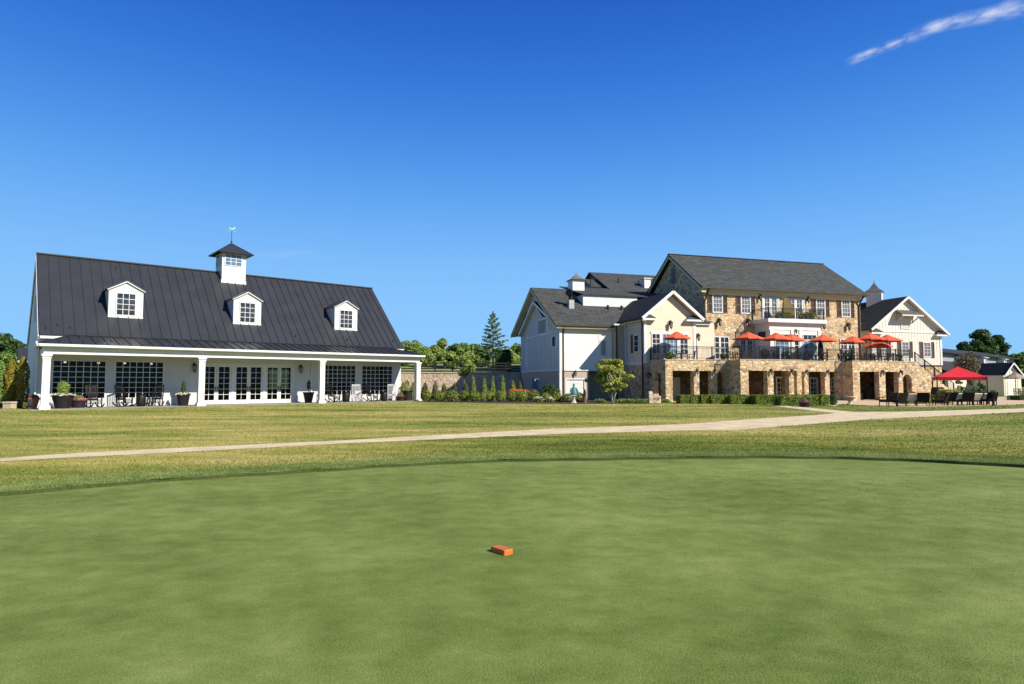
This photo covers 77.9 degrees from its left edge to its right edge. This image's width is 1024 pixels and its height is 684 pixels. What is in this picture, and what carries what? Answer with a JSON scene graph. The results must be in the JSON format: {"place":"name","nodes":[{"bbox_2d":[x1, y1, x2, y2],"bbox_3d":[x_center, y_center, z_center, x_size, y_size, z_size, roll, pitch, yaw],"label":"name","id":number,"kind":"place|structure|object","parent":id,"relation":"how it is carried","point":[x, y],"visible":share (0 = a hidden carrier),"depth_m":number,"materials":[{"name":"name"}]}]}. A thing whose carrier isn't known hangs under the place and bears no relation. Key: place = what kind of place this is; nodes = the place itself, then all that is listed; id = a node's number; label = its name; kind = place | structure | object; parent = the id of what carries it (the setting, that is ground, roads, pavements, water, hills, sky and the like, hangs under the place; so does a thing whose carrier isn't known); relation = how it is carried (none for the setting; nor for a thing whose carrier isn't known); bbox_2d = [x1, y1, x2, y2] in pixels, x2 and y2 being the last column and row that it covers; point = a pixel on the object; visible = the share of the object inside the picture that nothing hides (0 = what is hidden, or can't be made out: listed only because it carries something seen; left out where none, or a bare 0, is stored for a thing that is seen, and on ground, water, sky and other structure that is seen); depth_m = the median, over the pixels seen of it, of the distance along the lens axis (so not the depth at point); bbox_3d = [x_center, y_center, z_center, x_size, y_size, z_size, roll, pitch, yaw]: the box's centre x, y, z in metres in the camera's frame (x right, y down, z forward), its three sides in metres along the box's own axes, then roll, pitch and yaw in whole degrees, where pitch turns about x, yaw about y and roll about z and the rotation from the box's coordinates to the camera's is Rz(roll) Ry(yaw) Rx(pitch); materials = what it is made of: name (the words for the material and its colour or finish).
{"place":"outdoors","nodes":[
{"label":"outdoors","id":0,"kind":"place"},
{"bbox_2d":[269,359,520,387],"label":"raised lawn","id":1,"kind":"structure","parent":0,"point":[285,375],"depth_m":75.22,"materials":[{"name":"green plant"}]},
{"bbox_2d":[401,339,430,351],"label":"background tree","id":2,"kind":"object","parent":1,"relation":"on","point":[412,345],"visible":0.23,"depth_m":87.28,"materials":[{"name":"green plant"}]},
{"bbox_2d":[420,351,436,366],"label":"background tree","id":3,"kind":"object","parent":1,"relation":"on","point":[429,357],"visible":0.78,"depth_m":79.27,"materials":[{"name":"green plant"}]},
{"bbox_2d":[426,345,445,360],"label":"background tree","id":4,"kind":"object","parent":1,"relation":"on","point":[436,350],"visible":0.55,"depth_m":91.46,"materials":[{"name":"green plant"}]},
{"bbox_2d":[439,351,459,367],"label":"background tree","id":5,"kind":"object","parent":1,"relation":"on","point":[448,357],"visible":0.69,"depth_m":78.19,"materials":[{"name":"green plant"}]},
{"bbox_2d":[446,342,468,355],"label":"background tree","id":6,"kind":"object","parent":1,"relation":"on","point":[454,347],"visible":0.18,"depth_m":89.55,"materials":[{"name":"green plant"}]},
{"bbox_2d":[401,362,520,371],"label":"fence","id":7,"kind":"object","parent":1,"relation":"on","point":[488,365],"visible":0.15,"depth_m":72.06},
{"bbox_2d":[470,352,489,366],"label":"background tree","id":8,"kind":"object","parent":1,"relation":"on","point":[482,358],"visible":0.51,"depth_m":79.30,"materials":[{"name":"green plant"}]},
{"bbox_2d":[476,311,512,366],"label":"conifer","id":9,"kind":"object","parent":1,"relation":"on","point":[491,346],"visible":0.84,"depth_m":79.94,"materials":[{"name":"green plant"}]},
{"bbox_2d":[495,349,511,370],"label":"evergreen shrub","id":10,"kind":"object","parent":1,"relation":"on","point":[503,357],"visible":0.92,"depth_m":73.88,"materials":[{"name":"green plant"}]},
{"bbox_2d":[0,458,1023,683],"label":"putting green","id":11,"kind":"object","parent":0,"point":[423,623],"depth_m":5.38,"materials":[{"name":"green plant"}]},
{"bbox_2d":[491,545,512,555],"bbox_3d":[-0.098,2.029,6.165,0.112,0.052,0.210,3,-5,-40],"label":"tee marker","id":12,"kind":"object","parent":11,"relation":"on","point":[502,550],"visible":1,"depth_m":6.12,"materials":[{"name":"orange paint"}]},
{"bbox_2d":[0,387,1023,495],"bbox_3d":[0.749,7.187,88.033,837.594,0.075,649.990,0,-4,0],"label":"lawn","id":13,"kind":"structure","parent":0,"point":[330,426],"depth_m":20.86,"materials":[{"name":"green plant"}]},
{"bbox_2d":[0,360,6,407],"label":"arborvitae","id":14,"kind":"object","parent":13,"relation":"on","point":[2,375],"visible":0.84,"depth_m":39.02,"materials":[{"name":"green plant"}]},
{"bbox_2d":[3,359,16,401],"bbox_3d":[-30.968,2.561,39.115,0.757,3.107,0.760,-2,-4,33],"label":"arborvitae","id":15,"kind":"object","parent":13,"relation":"on","point":[10,381],"visible":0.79,"depth_m":38.96,"materials":[{"name":"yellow plant"}]},
{"bbox_2d":[2,401,17,408],"bbox_3d":[-30.145,3.787,38.003,0.560,0.420,0.560,0,-4,0],"label":"stone pedestal","id":16,"kind":"object","parent":13,"relation":"on","point":[10,404],"visible":0.96,"depth_m":37.77,"materials":[{"name":"beige stone"}]},
{"bbox_2d":[0,351,24,392],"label":"tree","id":17,"kind":"object","parent":13,"relation":"on","point":[5,357],"visible":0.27,"depth_m":54.60,"materials":[{"name":"green plant"}]},
{"bbox_2d":[14,356,30,407],"bbox_3d":[-30.261,2.481,39.124,0.817,3.267,0.806,2,-4,-25],"label":"arborvitae","id":18,"kind":"object","parent":13,"relation":"on","point":[22,381],"visible":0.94,"depth_m":38.98,"materials":[{"name":"green plant"}]},
{"bbox_2d":[401,372,521,395],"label":"garden wall","id":19,"kind":"structure","parent":13,"relation":"on","point":[448,379],"depth_m":70.87,"materials":[{"name":"stone"}]},
{"bbox_2d":[412,398,660,403],"bbox_3d":[-0.826,5.291,58.663,18.276,0.001,31.565,1,-4,-19],"label":"planting bed","id":20,"kind":"object","parent":13,"relation":"on","point":[532,402],"visible":0.33,"depth_m":48.94,"materials":[{"name":"green plant"}]},
{"bbox_2d":[433,390,446,401],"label":"boxwood shrub","id":21,"kind":"object","parent":20,"relation":"on","point":[440,397],"visible":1,"depth_m":51.20,"materials":[{"name":"green plant"}]},
{"bbox_2d":[446,389,459,401],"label":"boxwood shrub","id":22,"kind":"object","parent":20,"relation":"on","point":[452,392],"visible":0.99,"depth_m":50.99,"materials":[{"name":"green plant"}]},
{"bbox_2d":[449,346,479,386],"bbox_3d":[-4.505,2.918,59.822,2.961,5.101,3.085,0,-4,0],"label":"young tree","id":23,"kind":"object","parent":20,"relation":"on","point":[469,366],"visible":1,"depth_m":59.54,"materials":[{"name":"green plant"}]},
{"bbox_2d":[538,384,562,401],"bbox_3d":[3.111,4.219,51.823,2.572,1.634,2.246,0,-4,0],"label":"weeping shrub","id":24,"kind":"object","parent":20,"relation":"on","point":[550,389],"visible":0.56,"depth_m":51.56,"materials":[{"name":"green plant"}]},
{"bbox_2d":[593,358,634,401],"bbox_3d":[8.004,3.050,49.642,3.128,3.597,3.018,0,-4,0],"label":"serviceberry","id":25,"kind":"object","parent":20,"relation":"on","point":[614,368],"visible":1,"depth_m":49.25,"materials":[{"name":"green plant"}]},
{"bbox_2d":[648,391,660,402],"bbox_3d":[10.679,4.156,47.441,0.920,0.970,0.320,1,-4,-8],"label":"stone sign","id":26,"kind":"object","parent":20,"relation":"on","point":[653,399],"visible":0.96,"depth_m":47.30,"materials":[{"name":"beige stone"}]},
{"bbox_2d":[675,394,690,403],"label":"clipped hedge","id":27,"kind":"object","parent":13,"relation":"on","point":[682,399],"visible":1,"depth_m":46.09,"materials":[{"name":"green plant"}]},
{"bbox_2d":[707,394,728,403],"bbox_3d":[15.018,4.195,46.381,1.449,0.752,1.214,0,-4,-6],"label":"clipped hedge","id":28,"kind":"object","parent":13,"relation":"on","point":[718,399],"visible":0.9,"depth_m":45.89,"materials":[{"name":"green plant"}]},
{"bbox_2d":[724,394,752,403],"bbox_3d":[16.485,4.165,46.028,1.895,0.754,1.310,0,-4,-6],"label":"clipped hedge","id":29,"kind":"object","parent":13,"relation":"on","point":[739,399],"visible":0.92,"depth_m":45.51,"materials":[{"name":"green plant"}]},
{"bbox_2d":[748,394,776,404],"bbox_3d":[17.968,4.105,45.237,1.812,0.762,1.316,0,-4,-6],"label":"clipped hedge","id":30,"kind":"object","parent":13,"relation":"on","point":[757,399],"visible":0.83,"depth_m":44.71,"materials":[{"name":"green plant"}]},
{"bbox_2d":[771,394,818,405],"bbox_3d":[19.094,3.927,42.689,2.791,0.830,1.422,0,-4,-6],"label":"clipped hedge","id":31,"kind":"object","parent":13,"relation":"on","point":[786,400],"visible":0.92,"depth_m":42.15,"materials":[{"name":"green plant"}]},
{"bbox_2d":[811,394,829,405],"bbox_3d":[21.174,3.976,43.434,0.727,0.799,1.294,0,-4,-6],"label":"clipped hedge","id":32,"kind":"object","parent":13,"relation":"on","point":[824,400],"visible":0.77,"depth_m":42.91,"materials":[{"name":"green plant"}]},
{"bbox_2d":[956,341,975,351],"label":"background tree","id":33,"kind":"object","parent":13,"relation":"on","point":[962,345],"visible":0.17,"depth_m":111.63,"materials":[{"name":"green plant"}]},
{"bbox_2d":[991,334,1011,358],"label":"background tree","id":34,"kind":"object","parent":13,"relation":"on","point":[1003,348],"visible":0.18,"depth_m":115.07,"materials":[{"name":"green plant"}]},
{"bbox_2d":[1012,352,1023,386],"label":"background tree","id":35,"kind":"object","parent":13,"relation":"on","point":[1019,362],"visible":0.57,"depth_m":109.53,"materials":[{"name":"green plant"}]},
{"bbox_2d":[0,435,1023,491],"bbox_3d":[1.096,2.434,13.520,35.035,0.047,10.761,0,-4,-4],"label":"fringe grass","id":36,"kind":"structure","parent":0,"point":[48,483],"depth_m":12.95,"materials":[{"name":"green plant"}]},
{"bbox_2d":[0,405,1023,460],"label":"path","id":37,"kind":"structure","parent":0,"point":[837,416],"depth_m":21.68,"materials":[{"name":"concrete"}]},
{"bbox_2d":[0,0,1023,379],"label":"sky","id":38,"kind":"structure","parent":0,"point":[450,160],"materials":[{"name":"blue"}]},
{"bbox_2d":[829,397,1023,406],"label":"patio","id":39,"kind":"structure","parent":0,"point":[1002,401],"depth_m":46.77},
{"bbox_2d":[615,345,954,401],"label":"terrace","id":40,"kind":"structure","parent":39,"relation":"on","point":[669,379],"depth_m":53.96,"materials":[{"name":"stone"}]},
{"bbox_2d":[673,377,679,400],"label":"service door","id":41,"kind":"structure","parent":40,"relation":"in","point":[676,380],"depth_m":53.76,"materials":[{"name":"grey"}]},
{"bbox_2d":[663,331,690,341],"bbox_3d":[13.535,0.392,51.950,2.070,2.550,2.070,3,-5,-44],"label":"patio umbrella","id":42,"kind":"object","parent":40,"relation":"on","point":[676,335],"visible":0.75,"depth_m":51.52,"materials":[{"name":"orange fabric"}]},
{"bbox_2d":[733,332,763,358],"bbox_3d":[20.006,0.448,53.554,2.254,2.640,2.254,0,-4,-2],"label":"patio umbrella","id":43,"kind":"object","parent":40,"relation":"on","point":[748,336],"visible":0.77,"depth_m":53.09,"materials":[{"name":"orange fabric"}]},
{"bbox_2d":[761,333,790,356],"bbox_3d":[22.400,0.478,53.635,2.180,2.590,2.180,0,-4,4],"label":"patio umbrella","id":44,"kind":"object","parent":40,"relation":"on","point":[776,337],"visible":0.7,"depth_m":53.26,"materials":[{"name":"red fabric"}]},
{"bbox_2d":[775,377,781,396],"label":"arcade door","id":45,"kind":"structure","parent":40,"relation":"in","point":[778,380],"depth_m":56.78,"materials":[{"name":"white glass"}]},
{"bbox_2d":[777,334,805,346],"bbox_3d":[24.128,0.558,54.666,2.125,2.560,2.125,-3,-5,40],"label":"patio umbrella","id":46,"kind":"object","parent":40,"relation":"on","point":[794,338],"visible":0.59,"depth_m":54.22,"materials":[{"name":"red fabric"}]},
{"bbox_2d":[809,377,817,394],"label":"arcade door","id":47,"kind":"structure","parent":40,"relation":"in","point":[813,381],"depth_m":57.85,"materials":[{"name":"white glass"}]},
{"bbox_2d":[808,334,837,351],"bbox_3d":[27.533,0.616,55.986,2.217,2.610,2.217,-1,-4,11],"label":"patio umbrella","id":48,"kind":"object","parent":40,"relation":"on","point":[823,338],"visible":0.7,"depth_m":55.52,"materials":[{"name":"red fabric"}]},
{"bbox_2d":[838,336,867,360],"bbox_3d":[30.476,0.706,56.540,2.125,2.500,2.125,0,-4,0],"label":"patio umbrella","id":49,"kind":"object","parent":40,"relation":"on","point":[852,340],"visible":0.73,"depth_m":56.13,"materials":[{"name":"orange fabric"}]},
{"bbox_2d":[859,333,884,360],"bbox_3d":[31.892,0.559,56.343,2.125,2.770,2.125,3,-5,-42],"label":"patio umbrella","id":50,"kind":"object","parent":40,"relation":"on","point":[869,337],"visible":0.73,"depth_m":55.95,"materials":[{"name":"orange fabric"}]},
{"bbox_2d":[862,342,892,349],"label":"patio umbrella","id":51,"kind":"object","parent":40,"relation":"on","point":[878,345],"visible":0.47,"depth_m":58.41,"materials":[{"name":"red fabric"}]},
{"bbox_2d":[871,335,903,352],"bbox_3d":[33.878,0.654,57.135,2.365,2.680,2.365,0,-4,4],"label":"patio umbrella","id":52,"kind":"object","parent":40,"relation":"on","point":[888,338],"visible":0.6,"depth_m":56.77,"materials":[{"name":"orange fabric"}]},
{"bbox_2d":[878,393,898,405],"bbox_3d":[24.943,3.792,41.897,0.780,0.900,0.960,1,-4,-8],"label":"lounge chair","id":53,"kind":"object","parent":39,"relation":"on","point":[889,398],"visible":0.78,"depth_m":41.57,"materials":[{"name":"wicker"}]},
{"bbox_2d":[888,393,908,406],"bbox_3d":[25.321,3.765,41.465,0.780,0.900,0.960,1,-4,-16],"label":"lounge chair","id":54,"kind":"object","parent":39,"relation":"on","point":[902,397],"visible":0.96,"depth_m":41.13,"materials":[{"name":"wicker"}]},
{"bbox_2d":[914,393,929,405],"bbox_3d":[27.158,3.792,41.904,0.780,0.900,0.960,-1,-4,22],"label":"lounge chair","id":55,"kind":"object","parent":39,"relation":"on","point":[923,397],"visible":0.92,"depth_m":41.58,"materials":[{"name":"wicker"}]},
{"bbox_2d":[932,367,988,403],"bbox_3d":[33.100,3.185,46.892,3.048,2.740,3.048,-2,-4,28],"label":"red canopy","id":56,"kind":"object","parent":39,"relation":"on","point":[958,373],"visible":0.98,"depth_m":46.07,"materials":[{"name":"fabric"}]},
{"bbox_2d":[957,392,974,405],"bbox_3d":[30.710,3.849,42.797,0.780,0.900,0.960,-1,-4,14],"label":"lounge chair","id":57,"kind":"object","parent":39,"relation":"on","point":[969,397],"visible":0.93,"depth_m":42.46,"materials":[{"name":"wicker"}]},
{"bbox_2d":[1003,372,1023,387],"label":"patio umbrella","id":58,"kind":"object","parent":39,"relation":"on","point":[1015,375],"visible":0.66,"depth_m":61.56,"materials":[{"name":"beige fabric"}]},
{"label":"ground","id":59,"kind":"structure","parent":0,"visible":0},
{"bbox_2d":[0,333,19,364],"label":"background tree","id":60,"kind":"object","parent":59,"relation":"on","point":[11,345],"visible":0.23,"depth_m":71.88,"materials":[{"name":"green plant"}]},
{"bbox_2d":[16,348,27,362],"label":"outbuilding","id":61,"kind":"structure","parent":59,"relation":"on","point":[21,352],"depth_m":60.91,"materials":[{"name":"white paint"}]},
{"bbox_2d":[27,227,424,409],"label":"pavilion","id":62,"kind":"structure","parent":59,"relation":"on","point":[229,331],"depth_m":47.09,"materials":[{"name":"white paint"}]},
{"bbox_2d":[28,394,39,408],"bbox_3d":[-28.120,3.503,37.251,0.623,0.891,0.632,0,-4,0],"label":"flower planter","id":63,"kind":"object","parent":62,"relation":"on","point":[33,399],"visible":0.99,"depth_m":37.11,"materials":[{"name":"ceramic"}]},
{"bbox_2d":[50,380,75,408],"bbox_3d":[-27.011,3.134,38.064,1.346,1.732,1.272,0,-4,0],"label":"flower planter","id":64,"kind":"object","parent":62,"relation":"on","point":[61,400],"visible":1,"depth_m":37.81,"materials":[{"name":"ceramic"}]},
{"bbox_2d":[51,360,106,399],"bbox_3d":[-27.499,2.399,40.234,2.870,2.470,0.110,3,-5,-40],"label":"window","id":65,"kind":"structure","parent":62,"relation":"in","point":[68,366],"depth_m":40.20,"materials":[{"name":"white glass"}]},
{"bbox_2d":[71,395,87,407],"bbox_3d":[-26.776,3.652,39.075,0.999,0.823,0.987,0,-4,0],"label":"flower planter","id":66,"kind":"object","parent":62,"relation":"on","point":[79,401],"visible":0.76,"depth_m":38.85,"materials":[{"name":"ceramic"}]},
{"bbox_2d":[85,385,104,407],"bbox_3d":[-26.134,3.395,39.615,1.376,1.409,0.720,-3,-4,36],"label":"rocking chair","id":67,"kind":"object","parent":62,"relation":"on","point":[93,399],"visible":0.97,"depth_m":39.70,"materials":[{"name":"black paint"}]},
{"bbox_2d":[112,385,136,406],"bbox_3d":[-24.930,3.466,40.750,1.376,1.409,0.720,-1,-4,18],"label":"rocking chair","id":68,"kind":"object","parent":62,"relation":"on","point":[124,399],"visible":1,"depth_m":40.76,"materials":[{"name":"black paint"}]},
{"bbox_2d":[114,361,163,398],"bbox_3d":[-24.943,2.534,42.374,2.870,2.470,0.110,3,-5,-40],"label":"window","id":69,"kind":"structure","parent":62,"relation":"in","point":[136,367],"depth_m":42.39,"materials":[{"name":"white glass"}]},
{"bbox_2d":[136,394,146,405],"bbox_3d":[-24.187,3.790,41.264,0.620,0.800,0.620,0,-4,0],"label":"barrel table","id":70,"kind":"object","parent":62,"relation":"on","point":[140,399],"visible":0.95,"depth_m":41.04,"materials":[{"name":"black metal"}]},
{"bbox_2d":[147,385,163,405],"bbox_3d":[-23.558,3.539,41.900,0.720,1.409,1.376,1,-4,-14],"label":"rocking chair","id":71,"kind":"object","parent":62,"relation":"on","point":[153,399],"visible":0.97,"depth_m":42.17,"materials":[{"name":"black paint"}]},
{"bbox_2d":[175,381,190,405],"bbox_3d":[-21.984,3.416,42.348,0.931,1.708,0.966,0,-4,0],"label":"potted topiary","id":72,"kind":"object","parent":62,"relation":"on","point":[183,397],"visible":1,"depth_m":42.09,"materials":[{"name":"ceramic"}]},
{"bbox_2d":[204,365,216,403],"bbox_3d":[-21.630,3.025,45.154,0.990,2.780,0.170,3,-5,-40],"label":"door","id":73,"kind":"structure","parent":62,"relation":"in","point":[208,401],"depth_m":45.34,"materials":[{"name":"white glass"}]},
{"bbox_2d":[216,365,231,403],"bbox_3d":[-20.853,3.066,45.805,1.000,2.780,0.170,3,-5,-40],"label":"door","id":74,"kind":"structure","parent":62,"relation":"in","point":[223,401],"depth_m":45.78,"materials":[{"name":"white glass"}]},
{"bbox_2d":[234,365,248,402],"bbox_3d":[-19.915,3.116,46.591,1.010,2.780,0.170,3,-5,-40],"label":"door","id":75,"kind":"structure","parent":62,"relation":"in","point":[247,382],"depth_m":46.61,"materials":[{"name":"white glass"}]},
{"bbox_2d":[248,366,262,402],"bbox_3d":[-19.133,3.157,47.245,1.010,2.780,0.170,3,-5,-40],"label":"door","id":76,"kind":"structure","parent":62,"relation":"in","point":[255,400],"depth_m":47.21,"materials":[{"name":"white wood"}]},
{"bbox_2d":[266,366,278,402],"bbox_3d":[-18.187,3.207,48.038,1.000,2.780,0.170,3,-5,-40],"label":"door","id":77,"kind":"structure","parent":62,"relation":"in","point":[267,400],"depth_m":48.06,"materials":[{"name":"white wood"}]},
{"bbox_2d":[279,366,292,401],"bbox_3d":[-17.406,3.248,48.692,1.000,2.780,0.170,3,-5,-40],"label":"door","id":78,"kind":"structure","parent":62,"relation":"in","point":[291,367],"depth_m":48.67,"materials":[{"name":"white wood"}]},
{"bbox_2d":[303,380,313,402],"bbox_3d":[-15.534,3.787,48.343,0.865,1.721,0.865,0,-4,0],"label":"potted topiary","id":79,"kind":"object","parent":62,"relation":"on","point":[308,396],"visible":1,"depth_m":48.07,"materials":[{"name":"black ceramic"}]},
{"bbox_2d":[325,384,343,401],"bbox_3d":[-13.946,4.030,49.688,1.376,1.409,0.720,-1,-4,21],"label":"rocking chair","id":80,"kind":"object","parent":62,"relation":"on","point":[331,395],"visible":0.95,"depth_m":49.70,"materials":[{"name":"black paint"}]},
{"bbox_2d":[325,365,355,395],"bbox_3d":[-14.048,3.109,51.499,2.870,2.470,0.110,3,-5,-40],"label":"window","id":81,"kind":"structure","parent":62,"relation":"in","point":[332,382],"depth_m":51.58,"materials":[{"name":"white glass"}]},
{"bbox_2d":[361,365,392,394],"bbox_3d":[-11.448,3.246,53.674,2.920,2.470,0.110,3,-5,-40],"label":"window","id":82,"kind":"structure","parent":62,"relation":"in","point":[379,370],"depth_m":53.88,"materials":[{"name":"white glass"}]},
{"bbox_2d":[402,380,411,399],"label":"potted shrub","id":83,"kind":"object","parent":62,"relation":"on","point":[407,393],"visible":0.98,"depth_m":54.27,"materials":[{"name":"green plant"}]},
{"bbox_2d":[510,253,949,399],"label":"clubhouse","id":84,"kind":"structure","parent":59,"relation":"on","point":[576,330],"depth_m":58.69,"materials":[{"name":"stone"}]},
{"bbox_2d":[567,380,583,395],"bbox_3d":[5.484,4.322,55.084,1.660,2.100,0.075,1,-4,-16],"label":"garage door","id":85,"kind":"structure","parent":84,"relation":"in","point":[579,384],"depth_m":55.15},
{"bbox_2d":[633,334,638,352],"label":"window","id":86,"kind":"structure","parent":84,"relation":"in","point":[635,337],"depth_m":54.05,"materials":[{"name":"white glass"}]},
{"bbox_2d":[651,333,660,353],"bbox_3d":[12.061,0.140,52.964,0.860,1.780,0.050,1,-4,-16],"label":"window","id":87,"kind":"structure","parent":84,"relation":"in","point":[655,337],"depth_m":52.98,"materials":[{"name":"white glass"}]},
{"bbox_2d":[662,333,677,354],"bbox_3d":[13.308,0.164,53.333,1.500,1.780,0.050,1,-4,-16],"label":"window","id":88,"kind":"structure","parent":84,"relation":"in","point":[668,343],"depth_m":53.33,"materials":[{"name":"white glass"}]},
{"bbox_2d":[714,336,719,357],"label":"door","id":89,"kind":"structure","parent":84,"relation":"in","point":[716,338],"depth_m":56.70,"materials":[{"name":"white glass"}]},
{"bbox_2d":[712,295,722,312],"bbox_3d":[18.494,-3.475,56.971,1.060,1.700,0.070,1,-4,-16],"label":"window","id":90,"kind":"structure","parent":84,"relation":"in","point":[717,300],"depth_m":56.99,"materials":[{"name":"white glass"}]},
{"bbox_2d":[720,336,729,357],"bbox_3d":[19.117,0.529,56.904,0.980,2.060,0.070,1,-4,-16],"label":"window","id":91,"kind":"structure","parent":84,"relation":"in","point":[724,340],"depth_m":56.94,"materials":[{"name":"white glass"}]},
{"bbox_2d":[740,296,750,313],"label":"window","id":92,"kind":"structure","parent":84,"relation":"in","point":[745,301],"depth_m":57.83,"materials":[{"name":"white glass"}]},
{"bbox_2d":[763,297,770,318],"bbox_3d":[23.551,-3.046,58.446,0.765,2.190,0.070,1,-4,-16],"label":"door","id":93,"kind":"structure","parent":84,"relation":"in","point":[767,301],"depth_m":58.47,"materials":[{"name":"white glass"}]},
{"bbox_2d":[770,297,777,317],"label":"door","id":94,"kind":"structure","parent":84,"relation":"in","point":[774,301],"depth_m":58.72,"materials":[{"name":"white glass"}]},
{"bbox_2d":[782,298,794,317],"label":"folded umbrella","id":95,"kind":"object","parent":84,"relation":"on","point":[787,303],"visible":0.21,"depth_m":57.39,"materials":[{"name":"brown fabric"}]},
{"bbox_2d":[816,299,825,316],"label":"window","id":96,"kind":"structure","parent":84,"relation":"in","point":[820,304],"depth_m":60.23,"materials":[{"name":"white glass"}]},
{"bbox_2d":[841,300,850,317],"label":"window","id":97,"kind":"structure","parent":84,"relation":"in","point":[845,305],"depth_m":61.03,"materials":[{"name":"white glass"}]},
{"bbox_2d":[923,342,930,356],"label":"window","id":98,"kind":"structure","parent":84,"relation":"in","point":[926,345],"depth_m":63.62,"materials":[{"name":"white glass"}]},
{"bbox_2d":[953,351,980,390],"bbox_3d":[44.027,3.206,60.915,2.377,4.664,2.332,1,-4,-13],"label":"ornamental tree","id":99,"kind":"object","parent":59,"relation":"on","point":[968,364],"visible":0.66,"depth_m":60.77,"materials":[{"name":"brown plant"}]},
{"bbox_2d":[960,328,1001,357],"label":"background tree","id":100,"kind":"object","parent":59,"relation":"on","point":[983,342],"visible":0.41,"depth_m":111.13,"materials":[{"name":"green plant"}]},
{"bbox_2d":[942,348,1021,392],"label":"lodge","id":101,"kind":"structure","parent":59,"relation":"on","point":[949,356],"depth_m":84.39,"materials":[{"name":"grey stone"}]},
{"bbox_2d":[956,362,1023,395],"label":"garage","id":102,"kind":"structure","parent":59,"relation":"on","point":[995,373],"depth_m":73.50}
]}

